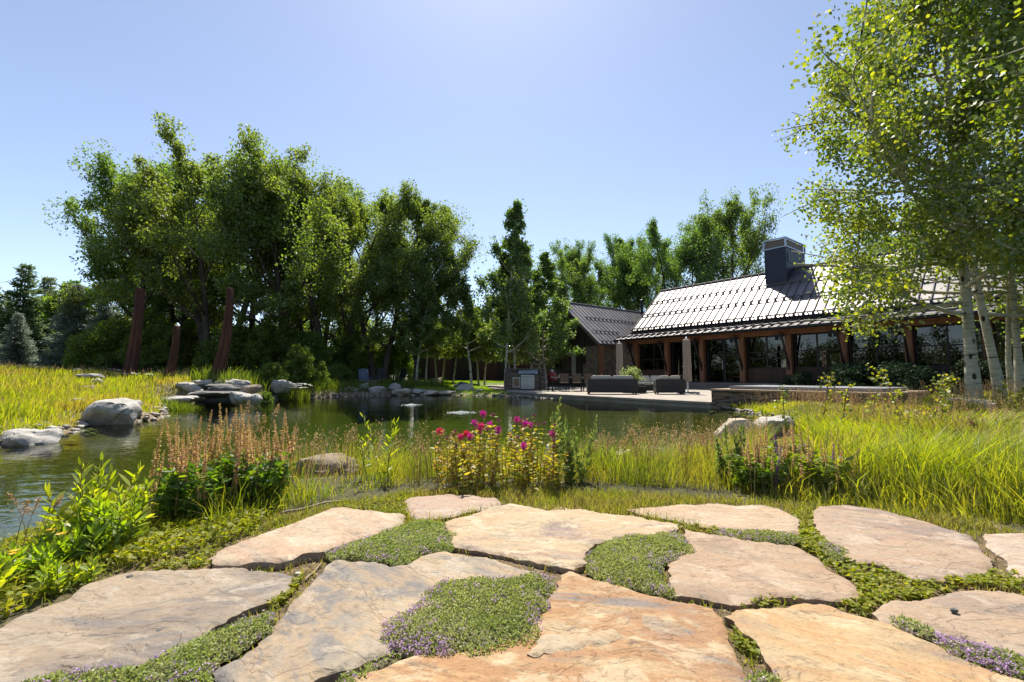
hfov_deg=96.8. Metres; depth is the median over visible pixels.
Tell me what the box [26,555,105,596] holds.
leafy plant
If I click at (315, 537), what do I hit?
flagstone
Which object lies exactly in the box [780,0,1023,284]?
aspen tree
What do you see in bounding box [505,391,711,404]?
patio coping
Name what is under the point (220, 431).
sage plant
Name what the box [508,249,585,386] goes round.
aspen tree
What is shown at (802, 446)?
sage plant
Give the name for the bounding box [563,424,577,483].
green stalk
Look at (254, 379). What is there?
bank grass
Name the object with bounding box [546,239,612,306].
cottonwood tree
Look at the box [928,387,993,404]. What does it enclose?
seed grass
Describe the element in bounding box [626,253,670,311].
cottonwood tree
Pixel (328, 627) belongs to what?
flagstone
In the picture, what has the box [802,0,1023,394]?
aspen tree
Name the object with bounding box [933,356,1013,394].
juniper shrub
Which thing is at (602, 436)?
seed grass
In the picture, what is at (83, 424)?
shore gravel
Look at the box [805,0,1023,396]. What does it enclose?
aspen tree
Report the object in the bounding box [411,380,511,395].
lawn grass
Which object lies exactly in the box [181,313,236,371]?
understory bush
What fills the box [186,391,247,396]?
boulder
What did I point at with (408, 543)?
creeping thyme
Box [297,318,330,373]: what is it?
understory bush
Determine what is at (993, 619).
flagstone
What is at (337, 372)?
understory bush
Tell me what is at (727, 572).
flagstone
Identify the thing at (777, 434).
boulder
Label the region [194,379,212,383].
boulder
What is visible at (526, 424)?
bee balm
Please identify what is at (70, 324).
spruce tree
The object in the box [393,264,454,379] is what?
aspen tree
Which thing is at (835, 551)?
creeping thyme
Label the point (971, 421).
dock plant
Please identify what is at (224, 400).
boulder
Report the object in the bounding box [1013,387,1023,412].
sapling
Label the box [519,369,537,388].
gas grill
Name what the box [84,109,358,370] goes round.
cottonwood tree
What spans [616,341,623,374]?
patio umbrella
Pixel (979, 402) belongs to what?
stone curb
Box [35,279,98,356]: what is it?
broadleaf tree
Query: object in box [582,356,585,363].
small window
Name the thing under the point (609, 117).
sky
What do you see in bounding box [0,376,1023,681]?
ground
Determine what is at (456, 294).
aspen tree
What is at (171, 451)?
seed grass
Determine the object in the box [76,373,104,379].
boulder
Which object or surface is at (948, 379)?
sapling
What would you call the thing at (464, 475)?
bee balm
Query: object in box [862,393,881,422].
sapling
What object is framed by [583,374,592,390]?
dining chair
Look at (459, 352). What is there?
aspen tree
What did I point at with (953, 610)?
pebble
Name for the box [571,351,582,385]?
door
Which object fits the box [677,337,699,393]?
patio umbrella
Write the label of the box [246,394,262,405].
boulder
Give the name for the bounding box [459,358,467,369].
window
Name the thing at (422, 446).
seed grass
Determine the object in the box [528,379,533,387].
door
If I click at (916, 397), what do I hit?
seeding grass
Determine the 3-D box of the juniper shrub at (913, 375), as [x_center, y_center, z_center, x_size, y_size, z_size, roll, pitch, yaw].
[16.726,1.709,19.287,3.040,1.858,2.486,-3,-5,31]
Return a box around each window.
[419,358,424,369]
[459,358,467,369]
[500,360,509,369]
[554,356,560,369]
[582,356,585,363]
[640,343,664,369]
[747,336,785,368]
[793,332,839,368]
[848,328,904,367]
[914,323,983,366]
[993,319,1023,365]
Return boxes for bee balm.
[430,428,469,486]
[448,442,484,494]
[450,419,485,481]
[457,426,502,488]
[470,410,519,484]
[492,433,536,487]
[505,413,537,481]
[511,421,561,486]
[527,438,568,491]
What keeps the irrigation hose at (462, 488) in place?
on the ground at (30, 478)
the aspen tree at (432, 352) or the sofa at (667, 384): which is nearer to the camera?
the sofa at (667, 384)
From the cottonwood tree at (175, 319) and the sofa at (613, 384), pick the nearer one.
the sofa at (613, 384)
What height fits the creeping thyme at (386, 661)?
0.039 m
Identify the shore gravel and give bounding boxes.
[0,390,777,545]
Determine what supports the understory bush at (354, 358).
on the ground at (30, 478)
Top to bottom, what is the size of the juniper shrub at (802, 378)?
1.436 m
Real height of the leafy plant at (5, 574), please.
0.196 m
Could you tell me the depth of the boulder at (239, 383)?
16.38 m
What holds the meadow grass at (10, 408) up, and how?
on the ground at (30, 478)
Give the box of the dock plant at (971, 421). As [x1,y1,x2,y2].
[968,418,976,430]
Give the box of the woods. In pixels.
[0,292,484,376]
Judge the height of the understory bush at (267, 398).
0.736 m
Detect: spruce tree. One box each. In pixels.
[0,312,38,366]
[28,283,93,369]
[68,294,122,372]
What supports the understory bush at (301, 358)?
on the ground at (30, 478)
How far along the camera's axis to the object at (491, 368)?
46.82 m
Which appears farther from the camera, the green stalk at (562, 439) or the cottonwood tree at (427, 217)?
the cottonwood tree at (427, 217)
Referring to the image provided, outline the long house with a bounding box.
[612,236,1023,394]
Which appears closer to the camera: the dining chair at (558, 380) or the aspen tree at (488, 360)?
the dining chair at (558, 380)
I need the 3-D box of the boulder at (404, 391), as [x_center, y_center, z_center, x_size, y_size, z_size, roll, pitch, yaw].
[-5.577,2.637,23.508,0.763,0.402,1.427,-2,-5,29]
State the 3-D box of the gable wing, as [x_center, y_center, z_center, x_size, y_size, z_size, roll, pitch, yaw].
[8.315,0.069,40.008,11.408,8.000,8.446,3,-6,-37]
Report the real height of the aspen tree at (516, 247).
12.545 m
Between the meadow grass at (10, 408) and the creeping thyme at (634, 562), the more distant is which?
the meadow grass at (10, 408)
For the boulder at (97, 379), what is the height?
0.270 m
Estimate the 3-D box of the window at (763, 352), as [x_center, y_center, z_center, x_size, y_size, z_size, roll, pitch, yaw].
[14.500,0.652,25.818,0.100,1.860,2.194,3,-6,-37]
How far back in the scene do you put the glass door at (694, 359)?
29.27 m
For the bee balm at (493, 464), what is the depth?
3.33 m
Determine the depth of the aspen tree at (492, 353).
34.56 m
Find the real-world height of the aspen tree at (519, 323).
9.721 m
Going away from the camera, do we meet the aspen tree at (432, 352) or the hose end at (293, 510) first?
the hose end at (293, 510)
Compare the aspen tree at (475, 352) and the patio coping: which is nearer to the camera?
the patio coping
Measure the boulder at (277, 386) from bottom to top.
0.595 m
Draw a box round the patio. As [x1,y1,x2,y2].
[481,385,711,408]
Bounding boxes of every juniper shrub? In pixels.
[777,370,819,385]
[819,362,883,386]
[866,360,944,393]
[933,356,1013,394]
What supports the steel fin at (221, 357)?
on the ground at (30, 478)
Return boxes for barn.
[408,348,532,380]
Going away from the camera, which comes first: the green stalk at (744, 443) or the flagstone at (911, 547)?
the flagstone at (911, 547)
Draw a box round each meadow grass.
[0,364,190,436]
[722,390,1023,525]
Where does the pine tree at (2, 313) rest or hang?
on the ground at (30, 478)
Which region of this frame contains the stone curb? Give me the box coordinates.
[936,394,996,409]
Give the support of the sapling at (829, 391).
on the ground at (30, 478)
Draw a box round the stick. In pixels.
[304,563,321,581]
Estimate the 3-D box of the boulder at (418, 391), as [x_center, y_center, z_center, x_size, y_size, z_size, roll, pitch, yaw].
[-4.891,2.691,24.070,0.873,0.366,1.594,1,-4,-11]
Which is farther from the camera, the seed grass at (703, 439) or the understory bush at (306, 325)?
the understory bush at (306, 325)
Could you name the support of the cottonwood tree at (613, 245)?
on the ground at (30, 478)
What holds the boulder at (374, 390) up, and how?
on the ground at (30, 478)
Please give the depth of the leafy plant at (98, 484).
2.17 m
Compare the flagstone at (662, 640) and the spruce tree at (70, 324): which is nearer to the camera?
the flagstone at (662, 640)
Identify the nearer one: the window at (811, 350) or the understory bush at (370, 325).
the window at (811, 350)
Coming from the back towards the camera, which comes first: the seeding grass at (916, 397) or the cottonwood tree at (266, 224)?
the cottonwood tree at (266, 224)
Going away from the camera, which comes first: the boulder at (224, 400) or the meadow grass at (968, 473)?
the meadow grass at (968, 473)
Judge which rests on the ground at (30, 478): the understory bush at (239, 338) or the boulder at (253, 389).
the understory bush at (239, 338)
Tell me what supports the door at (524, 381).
in the gas grill at (527, 378)
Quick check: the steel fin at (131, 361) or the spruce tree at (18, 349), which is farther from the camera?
the spruce tree at (18, 349)
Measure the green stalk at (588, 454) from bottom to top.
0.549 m
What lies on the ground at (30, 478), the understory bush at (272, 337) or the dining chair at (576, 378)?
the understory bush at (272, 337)
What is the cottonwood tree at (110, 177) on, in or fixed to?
on the ground at (30, 478)
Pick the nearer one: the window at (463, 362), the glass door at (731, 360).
the glass door at (731, 360)
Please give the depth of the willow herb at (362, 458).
3.68 m
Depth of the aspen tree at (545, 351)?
35.54 m
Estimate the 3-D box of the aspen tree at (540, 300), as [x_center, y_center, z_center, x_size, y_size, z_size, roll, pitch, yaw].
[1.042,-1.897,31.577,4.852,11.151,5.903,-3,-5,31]
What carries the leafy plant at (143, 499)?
on the ground at (30, 478)
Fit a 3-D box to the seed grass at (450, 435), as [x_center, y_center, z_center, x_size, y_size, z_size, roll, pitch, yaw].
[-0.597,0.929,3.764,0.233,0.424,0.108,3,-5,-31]
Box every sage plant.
[140,417,234,522]
[184,404,265,485]
[218,409,296,506]
[722,424,795,496]
[756,417,822,459]
[768,420,855,494]
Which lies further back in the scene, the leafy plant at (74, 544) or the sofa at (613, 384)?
the sofa at (613, 384)
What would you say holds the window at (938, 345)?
in the long house
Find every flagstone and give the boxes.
[0,567,293,681]
[209,507,405,569]
[212,551,539,681]
[350,571,747,681]
[404,494,500,520]
[445,504,682,573]
[628,503,799,536]
[667,529,859,609]
[724,603,1023,681]
[811,505,993,585]
[872,590,1023,654]
[983,533,1023,583]
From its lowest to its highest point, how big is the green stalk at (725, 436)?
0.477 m
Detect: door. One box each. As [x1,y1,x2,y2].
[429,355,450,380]
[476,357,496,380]
[513,358,532,367]
[522,379,527,387]
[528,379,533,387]
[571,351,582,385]
[671,342,682,378]
[690,341,699,381]
[706,339,724,381]
[724,338,739,382]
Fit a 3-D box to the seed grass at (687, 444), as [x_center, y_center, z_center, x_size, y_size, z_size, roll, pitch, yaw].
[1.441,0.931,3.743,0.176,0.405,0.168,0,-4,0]
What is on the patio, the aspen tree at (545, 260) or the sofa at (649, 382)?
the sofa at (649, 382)
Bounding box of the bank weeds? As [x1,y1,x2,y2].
[0,478,286,619]
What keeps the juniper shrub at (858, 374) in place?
on the ground at (30, 478)
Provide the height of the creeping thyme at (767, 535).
0.054 m
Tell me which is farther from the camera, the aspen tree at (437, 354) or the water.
the aspen tree at (437, 354)
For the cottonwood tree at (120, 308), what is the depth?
30.98 m
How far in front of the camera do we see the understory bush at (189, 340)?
27.80 m
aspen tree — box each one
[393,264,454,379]
[410,294,451,382]
[424,316,449,377]
[436,243,497,385]
[439,312,455,381]
[442,308,475,382]
[458,302,495,384]
[472,198,550,388]
[477,243,546,367]
[478,315,501,384]
[485,301,525,367]
[489,237,568,367]
[507,295,574,367]
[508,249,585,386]
[771,0,1023,396]
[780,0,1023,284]
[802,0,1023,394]
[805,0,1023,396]
[836,2,1023,393]
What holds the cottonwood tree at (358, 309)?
on the ground at (30, 478)
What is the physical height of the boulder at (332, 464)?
0.341 m
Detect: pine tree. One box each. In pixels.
[0,263,52,365]
[0,282,12,361]
[30,276,57,360]
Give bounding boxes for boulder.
[0,428,63,452]
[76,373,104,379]
[80,398,142,427]
[91,378,104,384]
[162,395,199,404]
[174,381,203,391]
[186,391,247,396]
[187,392,206,400]
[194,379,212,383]
[196,396,234,404]
[202,383,241,389]
[207,386,236,390]
[226,379,250,385]
[229,392,251,404]
[239,384,262,393]
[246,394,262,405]
[270,380,292,393]
[294,453,360,477]
[368,386,386,394]
[388,383,400,389]
[392,388,410,394]
[413,389,424,393]
[423,390,437,394]
[438,391,455,394]
[452,382,468,387]
[456,384,473,390]
[714,418,755,442]
[754,415,794,439]
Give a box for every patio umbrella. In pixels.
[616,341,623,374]
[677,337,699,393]
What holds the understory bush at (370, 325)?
on the ground at (30, 478)
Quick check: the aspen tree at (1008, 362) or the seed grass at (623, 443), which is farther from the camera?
the aspen tree at (1008, 362)
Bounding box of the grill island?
[504,368,544,390]
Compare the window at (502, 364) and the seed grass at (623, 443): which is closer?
the seed grass at (623, 443)
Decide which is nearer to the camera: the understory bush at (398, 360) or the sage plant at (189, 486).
the sage plant at (189, 486)
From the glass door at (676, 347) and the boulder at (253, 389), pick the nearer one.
the boulder at (253, 389)
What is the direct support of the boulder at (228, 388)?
on the boulder at (212, 393)
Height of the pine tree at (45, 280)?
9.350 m
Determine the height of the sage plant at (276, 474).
0.717 m
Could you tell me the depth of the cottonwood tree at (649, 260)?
48.74 m
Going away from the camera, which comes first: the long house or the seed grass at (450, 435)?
the seed grass at (450, 435)
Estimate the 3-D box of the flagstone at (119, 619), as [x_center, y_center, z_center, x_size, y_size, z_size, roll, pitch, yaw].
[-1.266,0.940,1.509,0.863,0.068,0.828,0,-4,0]
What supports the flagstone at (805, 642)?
on the ground at (30, 478)
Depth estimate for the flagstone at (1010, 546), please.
2.12 m
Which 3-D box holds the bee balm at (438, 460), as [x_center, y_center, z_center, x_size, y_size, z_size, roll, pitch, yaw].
[-0.464,0.884,3.431,0.316,0.460,0.312,0,-4,0]
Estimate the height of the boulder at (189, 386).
0.627 m
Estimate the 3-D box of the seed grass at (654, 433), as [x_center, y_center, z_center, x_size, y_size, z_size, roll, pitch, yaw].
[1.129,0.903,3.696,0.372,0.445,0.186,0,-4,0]
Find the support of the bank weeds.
on the ground at (30, 478)
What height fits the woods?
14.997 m
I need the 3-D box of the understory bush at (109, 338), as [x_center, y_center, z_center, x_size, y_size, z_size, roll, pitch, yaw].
[-23.469,0.312,26.899,4.547,3.796,4.242,0,-4,1]
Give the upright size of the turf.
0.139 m
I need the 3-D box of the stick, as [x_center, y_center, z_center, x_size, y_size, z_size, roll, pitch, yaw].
[-0.835,0.970,1.908,0.010,0.016,0.165,0,-4,-1]
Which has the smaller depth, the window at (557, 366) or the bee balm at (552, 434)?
the bee balm at (552, 434)
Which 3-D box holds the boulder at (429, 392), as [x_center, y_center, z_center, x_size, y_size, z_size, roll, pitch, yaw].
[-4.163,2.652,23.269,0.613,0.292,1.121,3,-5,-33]
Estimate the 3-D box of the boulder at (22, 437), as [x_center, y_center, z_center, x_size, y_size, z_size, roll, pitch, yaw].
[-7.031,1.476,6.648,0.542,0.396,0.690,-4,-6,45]
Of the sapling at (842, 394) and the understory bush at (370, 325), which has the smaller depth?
the sapling at (842, 394)
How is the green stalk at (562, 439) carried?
on the ground at (30, 478)
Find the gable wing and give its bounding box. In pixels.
[533,299,644,385]
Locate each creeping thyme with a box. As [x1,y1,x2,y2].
[23,609,277,681]
[323,518,457,566]
[335,649,401,681]
[377,570,558,657]
[583,530,696,599]
[710,526,802,544]
[741,669,781,681]
[817,540,849,560]
[889,614,1023,679]
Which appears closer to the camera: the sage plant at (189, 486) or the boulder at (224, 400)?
the sage plant at (189, 486)
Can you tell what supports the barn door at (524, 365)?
in the barn
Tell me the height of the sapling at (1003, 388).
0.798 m
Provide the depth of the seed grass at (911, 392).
9.95 m
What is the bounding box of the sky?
[0,0,1023,345]
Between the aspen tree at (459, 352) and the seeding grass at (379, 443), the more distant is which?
the aspen tree at (459, 352)
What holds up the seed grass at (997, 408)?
on the ground at (30, 478)
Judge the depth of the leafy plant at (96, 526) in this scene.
2.08 m
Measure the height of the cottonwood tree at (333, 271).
14.963 m
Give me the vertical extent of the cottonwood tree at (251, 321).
16.490 m
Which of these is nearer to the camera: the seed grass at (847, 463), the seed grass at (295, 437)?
the seed grass at (847, 463)
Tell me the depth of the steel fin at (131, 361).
17.19 m
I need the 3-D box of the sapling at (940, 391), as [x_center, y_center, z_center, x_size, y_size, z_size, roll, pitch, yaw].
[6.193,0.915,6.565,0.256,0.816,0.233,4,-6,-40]
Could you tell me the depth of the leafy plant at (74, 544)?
1.98 m
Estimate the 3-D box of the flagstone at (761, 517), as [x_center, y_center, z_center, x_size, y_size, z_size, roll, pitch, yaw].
[1.164,1.027,2.609,0.947,0.063,0.558,0,-4,0]
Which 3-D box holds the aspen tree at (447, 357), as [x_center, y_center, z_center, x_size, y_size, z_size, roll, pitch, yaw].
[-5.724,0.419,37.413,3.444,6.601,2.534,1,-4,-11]
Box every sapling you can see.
[759,406,770,417]
[774,386,796,433]
[816,372,840,418]
[830,381,855,421]
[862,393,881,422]
[865,363,925,426]
[915,372,959,419]
[930,376,951,417]
[991,376,1011,408]
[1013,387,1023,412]
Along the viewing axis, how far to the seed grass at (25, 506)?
2.07 m
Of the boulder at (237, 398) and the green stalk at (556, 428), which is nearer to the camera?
the green stalk at (556, 428)
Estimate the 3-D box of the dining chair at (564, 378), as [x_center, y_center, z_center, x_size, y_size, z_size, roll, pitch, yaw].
[2.732,2.168,23.756,0.488,0.923,0.496,0,-4,6]
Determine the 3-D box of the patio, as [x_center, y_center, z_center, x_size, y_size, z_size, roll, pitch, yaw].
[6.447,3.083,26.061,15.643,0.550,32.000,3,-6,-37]
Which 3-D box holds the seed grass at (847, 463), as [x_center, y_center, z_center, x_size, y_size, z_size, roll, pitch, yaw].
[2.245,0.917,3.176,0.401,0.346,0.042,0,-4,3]
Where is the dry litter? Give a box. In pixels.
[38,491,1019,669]
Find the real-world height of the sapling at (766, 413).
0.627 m
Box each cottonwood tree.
[42,137,236,373]
[45,252,179,327]
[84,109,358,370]
[93,162,245,369]
[172,154,313,372]
[180,134,356,359]
[226,123,420,378]
[228,175,386,362]
[291,197,450,378]
[314,232,413,378]
[345,179,488,380]
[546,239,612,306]
[548,237,636,309]
[590,229,659,309]
[625,209,732,308]
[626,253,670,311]
[662,182,783,287]
[860,232,924,254]
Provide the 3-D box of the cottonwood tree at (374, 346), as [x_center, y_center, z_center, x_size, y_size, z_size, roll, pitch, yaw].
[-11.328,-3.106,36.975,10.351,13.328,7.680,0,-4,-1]
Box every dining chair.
[539,374,548,390]
[557,374,566,390]
[560,374,568,390]
[572,374,581,391]
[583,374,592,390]
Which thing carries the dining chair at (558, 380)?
on the patio
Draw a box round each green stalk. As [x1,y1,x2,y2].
[548,397,562,480]
[557,411,573,481]
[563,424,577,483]
[572,415,597,481]
[713,436,730,482]
[722,424,742,473]
[732,425,746,459]
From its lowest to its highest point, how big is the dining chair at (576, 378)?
0.923 m
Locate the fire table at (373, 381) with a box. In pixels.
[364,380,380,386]
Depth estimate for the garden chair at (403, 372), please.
26.11 m
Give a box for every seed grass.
[6,492,63,557]
[151,434,190,497]
[243,401,279,460]
[279,427,318,488]
[344,426,371,484]
[409,435,432,483]
[426,428,452,477]
[586,428,609,477]
[610,433,646,477]
[627,425,675,477]
[677,429,700,478]
[697,432,716,469]
[792,388,840,405]
[804,447,860,488]
[862,401,985,431]
[867,385,929,406]
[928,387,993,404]
[960,398,1023,422]
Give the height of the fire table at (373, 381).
0.410 m
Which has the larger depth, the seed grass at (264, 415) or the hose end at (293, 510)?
the seed grass at (264, 415)
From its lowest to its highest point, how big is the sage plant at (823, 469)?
0.624 m
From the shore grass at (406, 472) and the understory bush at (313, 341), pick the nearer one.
the shore grass at (406, 472)
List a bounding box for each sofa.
[586,375,637,394]
[638,376,659,390]
[653,375,685,394]
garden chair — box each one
[357,368,373,383]
[372,368,386,382]
[389,368,407,382]
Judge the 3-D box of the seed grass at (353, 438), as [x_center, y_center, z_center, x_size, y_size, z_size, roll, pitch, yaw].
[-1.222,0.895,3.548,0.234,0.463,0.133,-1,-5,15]
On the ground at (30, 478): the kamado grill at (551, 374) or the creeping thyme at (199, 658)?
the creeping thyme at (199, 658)
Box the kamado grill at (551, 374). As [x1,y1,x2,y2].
[547,370,556,388]
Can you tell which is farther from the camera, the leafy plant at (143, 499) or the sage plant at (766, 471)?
the sage plant at (766, 471)
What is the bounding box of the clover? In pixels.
[138,495,1023,659]
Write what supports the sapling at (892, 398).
on the ground at (30, 478)
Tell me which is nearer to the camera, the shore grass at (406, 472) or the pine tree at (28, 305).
the shore grass at (406, 472)
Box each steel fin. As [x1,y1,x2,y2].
[121,287,144,376]
[163,325,179,378]
[208,287,233,380]
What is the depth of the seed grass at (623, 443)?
3.70 m
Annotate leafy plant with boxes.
[0,539,65,584]
[0,555,25,599]
[12,520,89,571]
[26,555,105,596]
[39,452,143,542]
[63,492,151,562]
[108,476,156,546]
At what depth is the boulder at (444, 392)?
23.34 m
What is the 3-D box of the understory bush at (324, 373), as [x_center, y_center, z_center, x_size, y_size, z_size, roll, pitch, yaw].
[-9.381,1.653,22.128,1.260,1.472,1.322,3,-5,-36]
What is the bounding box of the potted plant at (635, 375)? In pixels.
[619,365,645,380]
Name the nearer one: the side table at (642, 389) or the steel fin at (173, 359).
the steel fin at (173, 359)
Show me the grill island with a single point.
(512, 378)
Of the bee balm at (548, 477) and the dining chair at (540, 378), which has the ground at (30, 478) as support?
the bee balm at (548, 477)
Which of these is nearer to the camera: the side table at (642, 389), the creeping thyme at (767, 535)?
the creeping thyme at (767, 535)
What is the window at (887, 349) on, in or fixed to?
in the long house
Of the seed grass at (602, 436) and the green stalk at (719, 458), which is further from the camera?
the seed grass at (602, 436)
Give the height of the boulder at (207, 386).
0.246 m
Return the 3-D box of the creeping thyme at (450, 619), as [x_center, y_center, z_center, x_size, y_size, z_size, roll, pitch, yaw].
[-0.125,0.911,1.570,0.604,0.068,0.581,0,-4,0]
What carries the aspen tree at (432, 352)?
on the ground at (30, 478)
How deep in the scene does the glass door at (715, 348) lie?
28.19 m
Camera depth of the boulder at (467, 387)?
24.26 m
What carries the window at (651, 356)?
in the long house
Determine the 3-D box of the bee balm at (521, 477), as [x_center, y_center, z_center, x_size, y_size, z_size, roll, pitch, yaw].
[0.005,0.892,3.365,0.320,0.439,0.304,-2,-5,24]
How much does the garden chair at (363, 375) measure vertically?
1.113 m
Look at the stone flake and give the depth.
1.35 m
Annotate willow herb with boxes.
[358,425,373,478]
[360,412,399,482]
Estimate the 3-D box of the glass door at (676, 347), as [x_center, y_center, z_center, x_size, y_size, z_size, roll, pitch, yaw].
[11.086,1.382,30.156,0.170,2.650,1.087,3,-6,-37]
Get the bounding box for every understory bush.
[60,317,155,372]
[113,308,191,372]
[154,319,199,369]
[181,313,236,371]
[191,320,268,370]
[235,313,297,371]
[254,362,289,383]
[261,391,273,402]
[271,327,343,370]
[282,343,321,387]
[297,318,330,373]
[308,360,330,385]
[326,363,357,383]
[328,326,370,377]
[348,319,382,378]
[372,342,421,378]
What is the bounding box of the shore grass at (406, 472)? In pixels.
[179,418,791,531]
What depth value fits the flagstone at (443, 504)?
2.84 m
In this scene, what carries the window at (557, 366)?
in the gable wing
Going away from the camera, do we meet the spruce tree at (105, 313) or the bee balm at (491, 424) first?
the bee balm at (491, 424)
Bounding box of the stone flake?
[527,629,619,657]
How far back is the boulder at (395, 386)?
23.72 m
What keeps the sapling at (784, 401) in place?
on the ground at (30, 478)
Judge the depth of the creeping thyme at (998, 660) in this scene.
1.30 m
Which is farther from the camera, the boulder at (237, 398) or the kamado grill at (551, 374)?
the kamado grill at (551, 374)
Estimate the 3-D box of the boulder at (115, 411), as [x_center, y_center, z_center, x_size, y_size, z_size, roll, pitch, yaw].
[-8.219,1.549,9.414,0.914,0.714,1.098,2,-5,-19]
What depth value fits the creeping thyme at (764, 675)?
1.20 m
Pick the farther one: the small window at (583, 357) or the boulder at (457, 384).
the small window at (583, 357)
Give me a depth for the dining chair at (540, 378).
24.28 m
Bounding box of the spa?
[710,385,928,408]
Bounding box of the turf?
[7,480,1023,681]
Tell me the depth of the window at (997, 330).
18.62 m
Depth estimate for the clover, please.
1.82 m
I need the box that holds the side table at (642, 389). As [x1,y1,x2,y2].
[638,386,646,392]
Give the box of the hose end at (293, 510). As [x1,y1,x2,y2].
[278,499,350,513]
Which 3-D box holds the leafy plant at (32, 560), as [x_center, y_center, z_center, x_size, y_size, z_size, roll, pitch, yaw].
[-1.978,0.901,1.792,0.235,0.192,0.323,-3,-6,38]
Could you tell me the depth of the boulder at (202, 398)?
14.88 m
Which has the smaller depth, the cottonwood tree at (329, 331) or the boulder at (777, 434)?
the boulder at (777, 434)
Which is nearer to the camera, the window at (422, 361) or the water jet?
the water jet
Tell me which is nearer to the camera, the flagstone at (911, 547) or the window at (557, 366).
the flagstone at (911, 547)
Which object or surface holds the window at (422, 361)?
in the barn
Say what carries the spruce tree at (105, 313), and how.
on the ground at (30, 478)
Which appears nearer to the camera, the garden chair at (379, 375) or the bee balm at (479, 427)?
the bee balm at (479, 427)
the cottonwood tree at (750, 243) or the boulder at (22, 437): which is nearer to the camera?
the boulder at (22, 437)
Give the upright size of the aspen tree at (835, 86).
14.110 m
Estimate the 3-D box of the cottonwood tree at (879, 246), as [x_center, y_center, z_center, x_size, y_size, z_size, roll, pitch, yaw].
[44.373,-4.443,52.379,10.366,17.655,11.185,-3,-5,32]
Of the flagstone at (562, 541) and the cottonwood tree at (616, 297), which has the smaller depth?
the flagstone at (562, 541)
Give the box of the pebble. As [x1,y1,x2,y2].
[950,608,958,612]
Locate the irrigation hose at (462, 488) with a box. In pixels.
[407,487,520,492]
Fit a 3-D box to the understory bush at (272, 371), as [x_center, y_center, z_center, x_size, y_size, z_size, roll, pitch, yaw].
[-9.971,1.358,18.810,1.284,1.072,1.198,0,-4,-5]
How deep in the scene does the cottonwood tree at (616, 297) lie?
57.28 m
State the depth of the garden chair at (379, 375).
25.73 m
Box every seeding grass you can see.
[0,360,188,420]
[199,415,767,503]
[736,379,1023,455]
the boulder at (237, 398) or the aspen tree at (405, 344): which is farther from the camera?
the aspen tree at (405, 344)
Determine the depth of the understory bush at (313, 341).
26.40 m
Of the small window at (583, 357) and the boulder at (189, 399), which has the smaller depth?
the boulder at (189, 399)
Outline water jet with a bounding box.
[444,411,476,414]
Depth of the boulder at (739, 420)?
6.69 m
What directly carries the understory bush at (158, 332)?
on the ground at (30, 478)
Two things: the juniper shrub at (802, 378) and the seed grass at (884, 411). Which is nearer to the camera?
the seed grass at (884, 411)
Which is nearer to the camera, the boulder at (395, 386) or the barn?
the boulder at (395, 386)
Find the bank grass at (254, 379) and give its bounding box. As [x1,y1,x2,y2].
[149,364,450,414]

